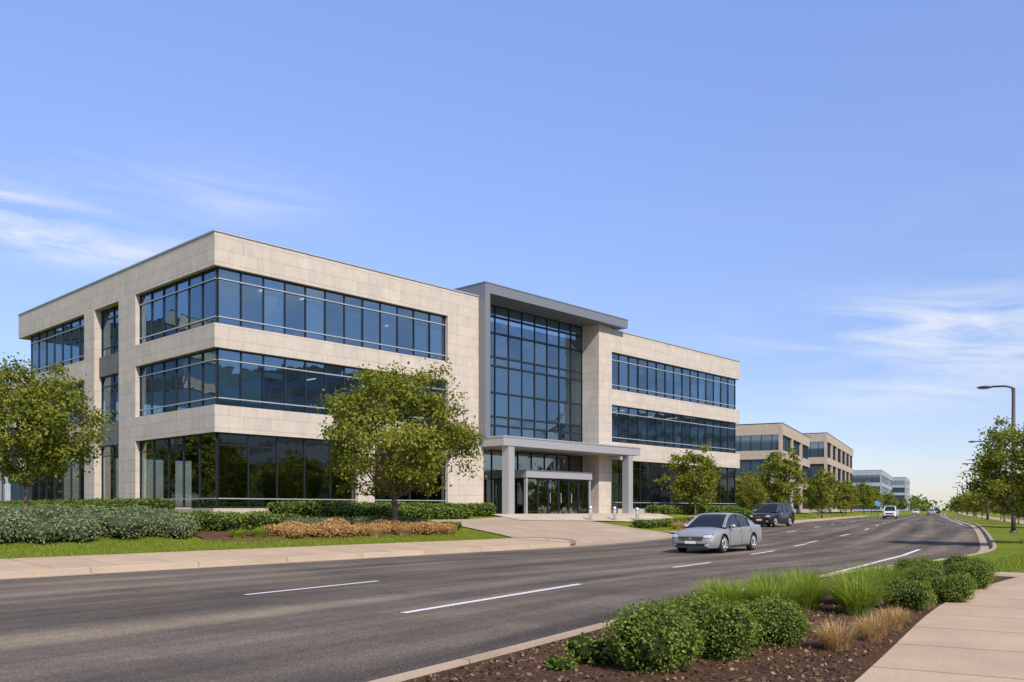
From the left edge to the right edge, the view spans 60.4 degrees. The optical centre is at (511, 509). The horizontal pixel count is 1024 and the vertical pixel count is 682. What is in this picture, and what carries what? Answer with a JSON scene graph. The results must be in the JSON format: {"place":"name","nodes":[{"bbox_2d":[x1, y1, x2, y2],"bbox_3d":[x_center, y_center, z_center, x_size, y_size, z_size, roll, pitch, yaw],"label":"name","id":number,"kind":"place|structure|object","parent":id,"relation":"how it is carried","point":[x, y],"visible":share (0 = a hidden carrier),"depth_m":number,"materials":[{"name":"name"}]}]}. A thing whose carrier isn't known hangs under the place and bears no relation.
{"place":"outdoors","nodes":[
{"label":"outdoors","id":0,"kind":"place"},
{"bbox_2d":[0,371,30,500],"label":"office block","id":1,"kind":"structure","parent":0,"point":[11,491],"depth_m":85.91,"materials":[{"name":"white"}]},
{"bbox_2d":[0,389,30,500],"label":"windows","id":2,"kind":"structure","parent":1,"relation":"in","point":[14,488],"depth_m":86.10,"materials":[{"name":"blue"}]},
{"bbox_2d":[0,513,979,681],"bbox_3d":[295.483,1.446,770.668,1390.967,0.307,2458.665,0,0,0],"label":"road","id":3,"kind":"structure","parent":0,"point":[360,620],"depth_m":15.17,"materials":[{"name":"asphalt"}]},
{"bbox_2d":[672,513,761,552],"bbox_3d":[7.938,0.857,33.984,2.170,1.485,4.840,0,0,37],"label":"silver sedan","id":4,"kind":"object","parent":3,"relation":"on","point":[721,532],"visible":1,"depth_m":32.95,"materials":[{"name":"grey paint"}]},
{"bbox_2d":[749,503,794,526],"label":"black suv","id":5,"kind":"object","parent":3,"relation":"on","point":[773,514],"visible":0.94,"depth_m":68.60,"materials":[{"name":"black paint"}]},
{"bbox_2d":[882,506,898,518],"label":"white suv","id":6,"kind":"object","parent":3,"relation":"on","point":[890,511],"visible":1,"depth_m":128.54,"materials":[{"name":"white paint"}]},
{"bbox_2d":[0,511,1023,681],"bbox_3d":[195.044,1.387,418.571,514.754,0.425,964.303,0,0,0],"label":"sidewalk","id":7,"kind":"structure","parent":0,"point":[979,637],"depth_m":13.23,"materials":[{"name":"concrete"}]},
{"bbox_2d":[0,510,1023,577],"bbox_3d":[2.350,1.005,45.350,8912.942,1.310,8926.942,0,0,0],"label":"ground","id":8,"kind":"structure","parent":0,"point":[1005,526],"depth_m":40.71,"materials":[{"name":"green plant"}]},
{"bbox_2d":[0,352,117,509],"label":"street tree","id":9,"kind":"object","parent":8,"relation":"on","point":[43,417],"visible":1,"depth_m":32.61,"materials":[{"name":"green plant"}]},
{"bbox_2d":[1,502,133,509],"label":"clipped hedge","id":10,"kind":"object","parent":8,"relation":"on","point":[76,505],"visible":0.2,"depth_m":40.03,"materials":[{"name":"green plant"}]},
{"bbox_2d":[0,497,175,512],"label":"clipped hedge","id":11,"kind":"object","parent":8,"relation":"on","point":[161,503],"visible":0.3,"depth_m":41.69,"materials":[{"name":"green plant"}]},
{"bbox_2d":[0,503,181,534],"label":"silver shrubs","id":12,"kind":"object","parent":8,"relation":"on","point":[45,514],"visible":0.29,"depth_m":28.00,"materials":[{"name":"grey plant"}]},
{"bbox_2d":[0,509,199,544],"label":"silver shrubs","id":13,"kind":"object","parent":8,"relation":"on","point":[82,526],"visible":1,"depth_m":27.39,"materials":[{"name":"grey plant"}]},
{"bbox_2d":[0,531,508,558],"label":"lawn grass","id":14,"kind":"structure","parent":8,"relation":"on","point":[204,544],"depth_m":29.00,"materials":[{"name":"plant"}]},
{"bbox_2d":[189,527,448,542],"bbox_3d":[-8.687,0.830,36.139,6.453,0.660,11.897,0,0,39],"label":"planting bed","id":15,"kind":"object","parent":8,"relation":"on","point":[212,535],"visible":0.27,"depth_m":31.68,"materials":[{"name":"brown soil"}]},
{"bbox_2d":[149,507,302,525],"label":"green shrubs","id":16,"kind":"object","parent":15,"relation":"on","point":[286,516],"visible":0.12,"depth_m":35.28,"materials":[{"name":"green plant"}]},
{"bbox_2d":[172,510,284,530],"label":"green shrubs","id":17,"kind":"object","parent":15,"relation":"on","point":[226,521],"visible":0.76,"depth_m":32.35,"materials":[{"name":"green plant"}]},
{"bbox_2d":[227,528,244,538],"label":"ornamental grass","id":18,"kind":"object","parent":15,"relation":"on","point":[238,535],"depth_m":30.93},
{"bbox_2d":[250,527,267,537],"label":"ornamental grass","id":19,"kind":"object","parent":15,"relation":"on","point":[258,533],"depth_m":31.62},
{"bbox_2d":[262,523,284,535],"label":"rust shrub","id":20,"kind":"object","parent":15,"relation":"on","point":[274,529],"visible":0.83,"depth_m":32.28,"materials":[{"name":"brown plant"}]},
{"bbox_2d":[281,524,304,538],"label":"rust shrub","id":21,"kind":"object","parent":15,"relation":"on","point":[293,532],"visible":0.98,"depth_m":32.41,"materials":[{"name":"brown plant"}]},
{"bbox_2d":[300,522,320,536],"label":"rust shrub","id":22,"kind":"object","parent":15,"relation":"on","point":[310,529],"visible":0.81,"depth_m":33.20,"materials":[{"name":"brown plant"}]},
{"bbox_2d":[312,521,337,537],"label":"rust shrub","id":23,"kind":"object","parent":15,"relation":"on","point":[328,530],"visible":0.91,"depth_m":33.62,"materials":[{"name":"brown plant"}]},
{"bbox_2d":[323,517,349,525],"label":"rust shrub","id":24,"kind":"object","parent":15,"relation":"on","point":[335,521],"visible":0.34,"depth_m":35.30,"materials":[{"name":"brown plant"}]},
{"bbox_2d":[334,523,358,536],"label":"rust shrub","id":25,"kind":"object","parent":15,"relation":"on","point":[346,530],"visible":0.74,"depth_m":34.36,"materials":[{"name":"brown plant"}]},
{"bbox_2d":[280,515,431,524],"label":"silver shrubs","id":26,"kind":"object","parent":15,"relation":"on","point":[351,521],"visible":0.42,"depth_m":37.98,"materials":[{"name":"grey plant"}]},
{"bbox_2d":[355,525,369,534],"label":"rust shrub","id":27,"kind":"object","parent":15,"relation":"on","point":[362,530],"visible":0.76,"depth_m":35.15,"materials":[{"name":"brown plant"}]},
{"bbox_2d":[367,525,382,536],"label":"dry grass","id":28,"kind":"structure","parent":15,"relation":"on","point":[373,532],"depth_m":35.27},
{"bbox_2d":[378,523,390,533],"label":"rust shrub","id":29,"kind":"object","parent":15,"relation":"on","point":[386,528],"visible":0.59,"depth_m":36.44,"materials":[{"name":"brown plant"}]},
{"bbox_2d":[391,525,412,535],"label":"dry grass","id":30,"kind":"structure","parent":15,"relation":"on","point":[402,531],"depth_m":36.45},
{"bbox_2d":[364,519,463,529],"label":"green shrubs","id":31,"kind":"object","parent":15,"relation":"on","point":[449,522],"visible":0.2,"depth_m":40.13,"materials":[{"name":"green plant"}]},
{"bbox_2d":[410,520,434,534],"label":"rust shrub","id":32,"kind":"object","parent":15,"relation":"on","point":[423,527],"visible":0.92,"depth_m":37.46,"materials":[{"name":"brown plant"}]},
{"bbox_2d":[19,231,739,512],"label":"stone walls","id":33,"kind":"structure","parent":8,"relation":"on","point":[126,288],"depth_m":50.41,"materials":[{"name":"stone"}]},
{"bbox_2d":[99,352,118,445],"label":"grey spandrels","id":34,"kind":"object","parent":33,"relation":"attached to","point":[108,365],"visible":0.36,"depth_m":51.45,"materials":[{"name":"stone"}]},
{"bbox_2d":[18,229,740,361],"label":"coping","id":35,"kind":"object","parent":33,"relation":"on","point":[192,239],"visible":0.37,"depth_m":49.84,"materials":[{"name":"silver metal"}]},
{"bbox_2d":[30,277,735,503],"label":"aluminium rails","id":36,"kind":"object","parent":33,"relation":"attached to","point":[203,282],"visible":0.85,"depth_m":47.63,"materials":[{"name":"grey"}]},
{"bbox_2d":[32,269,734,452],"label":"windows","id":37,"kind":"structure","parent":33,"relation":"attached to","point":[229,372],"depth_m":51.37,"materials":[{"name":"blue glass"}]},
{"bbox_2d":[31,267,735,513],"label":"window frames","id":38,"kind":"structure","parent":33,"relation":"attached to","point":[217,444],"depth_m":52.68,"materials":[{"name":"grey"}]},
{"bbox_2d":[32,434,734,513],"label":"ground floor windows","id":39,"kind":"structure","parent":33,"relation":"in","point":[233,471],"depth_m":47.81,"materials":[{"name":"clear glass"}]},
{"bbox_2d":[455,281,627,436],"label":"portal frame","id":40,"kind":"object","parent":33,"relation":"attached to","point":[488,293],"visible":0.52,"depth_m":57.36,"materials":[{"name":"silver metal"}]},
{"bbox_2d":[265,500,496,516],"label":"clipped hedge","id":41,"kind":"object","parent":8,"relation":"on","point":[305,508],"visible":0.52,"depth_m":44.70,"materials":[{"name":"green plant"}]},
{"bbox_2d":[317,505,472,518],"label":"clipped hedge","id":42,"kind":"object","parent":8,"relation":"on","point":[436,512],"visible":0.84,"depth_m":45.18,"materials":[{"name":"green plant"}]},
{"bbox_2d":[310,356,487,521],"bbox_3d":[-4.484,-2.893,37.768,7.971,7.733,9.429,0,0,-23],"label":"street tree","id":43,"kind":"object","parent":8,"relation":"on","point":[416,443],"visible":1,"depth_m":36.82,"materials":[{"name":"green plant"}]},
{"bbox_2d":[172,508,644,516],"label":"plinth","id":44,"kind":"structure","parent":8,"relation":"on","point":[228,510],"depth_m":43.80,"materials":[{"name":"stone"}]},
{"bbox_2d":[629,516,694,527],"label":"green shrubs","id":45,"kind":"object","parent":8,"relation":"on","point":[653,523],"visible":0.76,"depth_m":57.95,"materials":[{"name":"green plant"}]},
{"bbox_2d":[654,441,725,515],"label":"street tree","id":46,"kind":"object","parent":8,"relation":"on","point":[705,479],"visible":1,"depth_m":68.57,"materials":[{"name":"green plant"}]},
{"bbox_2d":[644,504,753,518],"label":"clipped hedge","id":47,"kind":"object","parent":8,"relation":"on","point":[671,509],"visible":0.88,"depth_m":70.57,"materials":[{"name":"green plant"}]},
{"bbox_2d":[401,571,1011,681],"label":"planting bed","id":48,"kind":"object","parent":8,"relation":"on","point":[750,667],"visible":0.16,"depth_m":8.13,"materials":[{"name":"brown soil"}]},
{"bbox_2d":[544,653,578,670],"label":"groundcover plant","id":49,"kind":"object","parent":48,"relation":"on","point":[562,663],"visible":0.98,"depth_m":7.85,"materials":[{"name":"green plant"}]},
{"bbox_2d":[562,632,618,664],"bbox_3d":[0.759,1.308,8.274,0.563,0.325,0.507,0,0,-12],"label":"groundcover plant","id":50,"kind":"object","parent":48,"relation":"on","point":[586,649],"visible":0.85,"depth_m":8.14,"materials":[{"name":"green plant"}]},
{"bbox_2d":[599,598,706,674],"bbox_3d":[1.266,1.122,7.956,0.975,0.657,1.162,0,0,-4],"label":"boxwood shrub","id":51,"kind":"object","parent":48,"relation":"on","point":[647,637],"visible":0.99,"depth_m":7.66,"materials":[{"name":"green plant"}]},
{"bbox_2d":[647,590,718,616],"bbox_3d":[1.760,1.153,9.295,0.891,0.598,0.821,0,0,8],"label":"boxwood shrub","id":52,"kind":"object","parent":48,"relation":"on","point":[682,601],"visible":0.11,"depth_m":9.24,"materials":[{"name":"green plant"}]},
{"bbox_2d":[667,574,770,599],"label":"ornamental grass","id":53,"kind":"object","parent":48,"relation":"on","point":[708,587],"depth_m":12.69,"materials":[{"name":"plant"}]},
{"bbox_2d":[704,595,734,608],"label":"boxwood shrub","id":54,"kind":"object","parent":48,"relation":"on","point":[724,600],"visible":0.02,"depth_m":10.21,"materials":[{"name":"green plant"}]},
{"bbox_2d":[676,597,767,661],"bbox_3d":[2.022,1.160,8.576,0.908,0.591,0.911,0,0,21],"label":"boxwood shrub","id":55,"kind":"object","parent":48,"relation":"on","point":[730,631],"visible":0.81,"depth_m":8.29,"materials":[{"name":"green plant"}]},
{"bbox_2d":[686,576,770,604],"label":"ornamental grass","id":56,"kind":"object","parent":48,"relation":"on","point":[733,593],"depth_m":11.78,"materials":[{"name":"plant"}]},
{"bbox_2d":[728,563,792,594],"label":"ornamental grass","id":57,"kind":"object","parent":48,"relation":"on","point":[762,576],"depth_m":13.04,"materials":[{"name":"plant"}]},
{"bbox_2d":[722,575,815,602],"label":"ornamental grass","id":58,"kind":"object","parent":48,"relation":"on","point":[778,590],"depth_m":11.70,"materials":[{"name":"plant"}]},
{"bbox_2d":[730,593,810,648],"bbox_3d":[2.708,1.181,9.341,0.923,0.558,0.868,0,0,28],"label":"boxwood shrub","id":59,"kind":"object","parent":48,"relation":"on","point":[784,623],"visible":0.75,"depth_m":9.12,"materials":[{"name":"green plant"}]},
{"bbox_2d":[763,561,844,588],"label":"ornamental grass","id":60,"kind":"object","parent":48,"relation":"on","point":[806,574],"depth_m":13.55,"materials":[{"name":"plant"}]},
{"bbox_2d":[765,568,865,610],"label":"ornamental grass","id":61,"kind":"object","parent":48,"relation":"on","point":[813,600],"depth_m":12.32,"materials":[{"name":"plant"}]},
{"bbox_2d":[803,617,878,651],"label":"dry grass","id":62,"kind":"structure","parent":48,"relation":"on","point":[833,639],"depth_m":9.02,"materials":[{"name":"plant"}]},
{"bbox_2d":[812,563,894,604],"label":"ornamental grass","id":63,"kind":"object","parent":48,"relation":"on","point":[849,576],"depth_m":13.16,"materials":[{"name":"plant"}]},
{"bbox_2d":[806,570,912,615],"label":"ornamental grass","id":64,"kind":"object","parent":48,"relation":"on","point":[857,598],"depth_m":11.96,"materials":[{"name":"plant"}]},
{"bbox_2d":[823,559,915,598],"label":"ornamental grass","id":65,"kind":"object","parent":48,"relation":"on","point":[879,575],"depth_m":14.09,"materials":[{"name":"plant"}]},
{"bbox_2d":[844,608,899,641],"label":"dry grass","id":66,"kind":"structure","parent":48,"relation":"on","point":[876,634],"depth_m":9.72,"materials":[{"name":"plant"}]},
{"bbox_2d":[844,558,919,579],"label":"ornamental grass","id":67,"kind":"object","parent":48,"relation":"on","point":[889,568],"depth_m":15.07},
{"bbox_2d":[862,605,918,629],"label":"dry grass","id":68,"kind":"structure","parent":48,"relation":"on","point":[900,621],"depth_m":10.68,"materials":[{"name":"plant"}]},
{"bbox_2d":[879,576,937,612],"bbox_3d":[5.712,1.225,12.694,0.787,0.523,0.837,0,0,36],"label":"boxwood shrub","id":69,"kind":"object","parent":48,"relation":"on","point":[921,595],"visible":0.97,"depth_m":12.52,"materials":[{"name":"green plant"}]},
{"bbox_2d":[893,556,936,573],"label":"boxwood shrub","id":70,"kind":"object","parent":48,"relation":"on","point":[905,562],"visible":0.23,"depth_m":17.27,"materials":[{"name":"green plant"}]},
{"bbox_2d":[897,566,946,583],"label":"boxwood shrub","id":71,"kind":"object","parent":48,"relation":"on","point":[925,574],"visible":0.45,"depth_m":15.20,"materials":[{"name":"green plant"}]},
{"bbox_2d":[900,561,943,574],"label":"boxwood shrub","id":72,"kind":"object","parent":48,"relation":"on","point":[926,565],"visible":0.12,"depth_m":16.26,"materials":[{"name":"green plant"}]},
{"bbox_2d":[911,555,944,572],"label":"boxwood shrub","id":73,"kind":"object","parent":48,"relation":"on","point":[937,563],"visible":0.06,"depth_m":18.03,"materials":[{"name":"green plant"}]},
{"bbox_2d":[924,571,978,602],"bbox_3d":[6.885,1.230,13.884,0.839,0.528,0.773,0,0,26],"label":"boxwood shrub","id":74,"kind":"object","parent":48,"relation":"on","point":[953,588],"visible":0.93,"depth_m":13.69,"materials":[{"name":"green plant"}]},
{"bbox_2d":[942,553,973,570],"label":"boxwood shrub","id":75,"kind":"object","parent":48,"relation":"on","point":[953,558],"visible":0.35,"depth_m":18.92,"materials":[{"name":"green plant"}]},
{"bbox_2d":[943,561,994,588],"bbox_3d":[8.392,1.218,16.168,0.807,0.550,0.810,0,0,-15],"label":"boxwood shrub","id":76,"kind":"object","parent":48,"relation":"on","point":[981,574],"visible":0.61,"depth_m":15.99,"materials":[{"name":"green plant"}]},
{"bbox_2d":[960,557,998,579],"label":"boxwood shrub","id":77,"kind":"object","parent":48,"relation":"on","point":[974,561],"visible":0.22,"depth_m":17.54,"materials":[{"name":"green plant"}]},
{"bbox_2d":[736,469,761,505],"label":"street tree","id":78,"kind":"object","parent":8,"relation":"on","point":[738,481],"visible":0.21,"depth_m":110.36,"materials":[{"name":"green plant"}]},
{"bbox_2d":[736,474,769,510],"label":"street tree","id":79,"kind":"object","parent":8,"relation":"on","point":[751,487],"visible":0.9,"depth_m":83.82,"materials":[{"name":"green plant"}]},
{"bbox_2d":[736,422,809,512],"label":"office block","id":80,"kind":"structure","parent":8,"relation":"on","point":[755,443],"depth_m":129.40,"materials":[{"name":"beige"}]},
{"bbox_2d":[736,434,805,508],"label":"windows","id":81,"kind":"structure","parent":80,"relation":"in","point":[752,442],"depth_m":129.22,"materials":[{"name":"blue"}]},
{"bbox_2d":[753,447,818,506],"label":"street tree","id":82,"kind":"object","parent":8,"relation":"on","point":[782,484],"visible":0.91,"depth_m":95.27,"materials":[{"name":"green plant"}]},
{"bbox_2d":[802,478,836,515],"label":"street tree","id":83,"kind":"object","parent":8,"relation":"on","point":[812,492],"visible":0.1,"depth_m":137.83,"materials":[{"name":"green plant"}]},
{"bbox_2d":[801,468,843,517],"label":"street tree","id":84,"kind":"object","parent":8,"relation":"on","point":[821,491],"visible":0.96,"depth_m":119.17,"materials":[{"name":"green plant"}]},
{"bbox_2d":[803,432,852,511],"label":"office block","id":85,"kind":"structure","parent":8,"relation":"on","point":[827,452],"depth_m":172.45,"materials":[{"name":"beige"}]},
{"bbox_2d":[808,442,843,508],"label":"windows","id":86,"kind":"structure","parent":85,"relation":"in","point":[814,445],"depth_m":167.35,"materials":[{"name":"blue"}]},
{"bbox_2d":[829,480,856,516],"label":"street tree","id":87,"kind":"object","parent":8,"relation":"on","point":[847,489],"visible":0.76,"depth_m":150.28,"materials":[{"name":"green plant"}]},
{"bbox_2d":[835,479,862,514],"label":"street tree","id":88,"kind":"object","parent":8,"relation":"on","point":[853,492],"visible":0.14,"depth_m":166.81,"materials":[{"name":"green plant"}]},
{"bbox_2d":[853,480,876,513],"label":"street tree","id":89,"kind":"object","parent":8,"relation":"on","point":[867,500],"visible":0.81,"depth_m":205.93,"materials":[{"name":"green plant"}]},
{"bbox_2d":[861,486,881,513],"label":"street tree","id":90,"kind":"object","parent":8,"relation":"on","point":[877,494],"visible":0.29,"depth_m":229.13,"materials":[{"name":"green plant"}]},
{"bbox_2d":[852,470,891,510],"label":"office block","id":91,"kind":"structure","parent":8,"relation":"on","point":[882,479],"depth_m":302.81,"materials":[{"name":"white"}]},
{"bbox_2d":[852,475,879,508],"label":"windows","id":92,"kind":"structure","parent":91,"relation":"in","point":[857,478],"depth_m":302.36,"materials":[{"name":"blue"}]},
{"bbox_2d":[882,492,898,508],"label":"street tree","id":93,"kind":"object","parent":8,"relation":"on","point":[887,498],"visible":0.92,"depth_m":290.61,"materials":[{"name":"green plant"}]},
{"bbox_2d":[891,477,909,510],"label":"office block","id":94,"kind":"structure","parent":8,"relation":"on","point":[900,486],"depth_m":421.89,"materials":[{"name":"white"}]},
{"bbox_2d":[891,481,904,508],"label":"windows","id":95,"kind":"structure","parent":94,"relation":"in","point":[894,490],"depth_m":421.74,"materials":[{"name":"blue"}]},
{"bbox_2d":[897,497,908,510],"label":"street tree","id":96,"kind":"object","parent":8,"relation":"on","point":[901,501],"visible":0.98,"depth_m":380.79,"materials":[{"name":"green plant"}]},
{"bbox_2d":[908,493,995,511],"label":"distant trees","id":97,"kind":"object","parent":8,"relation":"on","point":[918,504],"visible":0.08,"depth_m":477.88,"materials":[{"name":"green plant"}]},
{"bbox_2d":[892,512,1023,567],"bbox_3d":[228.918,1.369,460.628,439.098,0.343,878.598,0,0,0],"label":"grass verge","id":98,"kind":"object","parent":8,"relation":"on","point":[1007,544],"depth_m":38.17,"materials":[{"name":"plant"}]},
{"bbox_2d":[957,415,1023,517],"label":"street tree","id":99,"kind":"object","parent":98,"relation":"on","point":[994,478],"visible":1,"depth_m":38.07,"materials":[{"name":"green plant"}]},
{"bbox_2d":[951,495,965,514],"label":"street tree","id":100,"kind":"object","parent":8,"relation":"on","point":[956,502],"visible":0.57,"depth_m":203.63,"materials":[{"name":"green plant"}]},
{"bbox_2d":[965,493,990,518],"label":"street tree","id":101,"kind":"object","parent":8,"relation":"on","point":[981,508],"visible":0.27,"depth_m":118.38,"materials":[{"name":"green plant"}]},
{"bbox_2d":[983,495,1010,521],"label":"street tree","id":102,"kind":"object","parent":8,"relation":"on","point":[994,507],"visible":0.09,"depth_m":88.70,"materials":[{"name":"green plant"}]},
{"bbox_2d":[977,385,1017,532],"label":"street lamp","id":103,"kind":"object","parent":8,"relation":"on","point":[1013,523],"visible":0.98,"depth_m":54.32,"materials":[{"name":"grey metal"}]},
{"bbox_2d":[984,538,1023,572],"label":"lawn grass","id":104,"kind":"structure","parent":8,"relation":"on","point":[1008,560],"depth_m":24.15,"materials":[{"name":"plant"}]},
{"bbox_2d":[0,0,1023,509],"label":"sky","id":105,"kind":"structure","parent":0,"point":[823,198],"materials":[{"name":"blue"}]},
{"bbox_2d":[429,517,672,545],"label":"driveway","id":106,"kind":"structure","parent":0,"point":[585,532],"depth_m":46.90,"materials":[{"name":"concrete"}]},
{"bbox_2d":[493,513,671,521],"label":"plaza","id":107,"kind":"structure","parent":0,"point":[628,517],"depth_m":57.73,"materials":[{"name":"concrete"}]},
{"bbox_2d":[515,469,591,513],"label":"vestibule frame","id":108,"kind":"object","parent":107,"relation":"on","point":[525,474],"visible":0.52,"depth_m":60.12,"materials":[{"name":"silver metal"}]},
{"bbox_2d":[479,435,640,513],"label":"entrance canopy","id":109,"kind":"object","parent":107,"relation":"on","point":[508,446],"visible":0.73,"depth_m":58.50,"materials":[{"name":"silver metal"}]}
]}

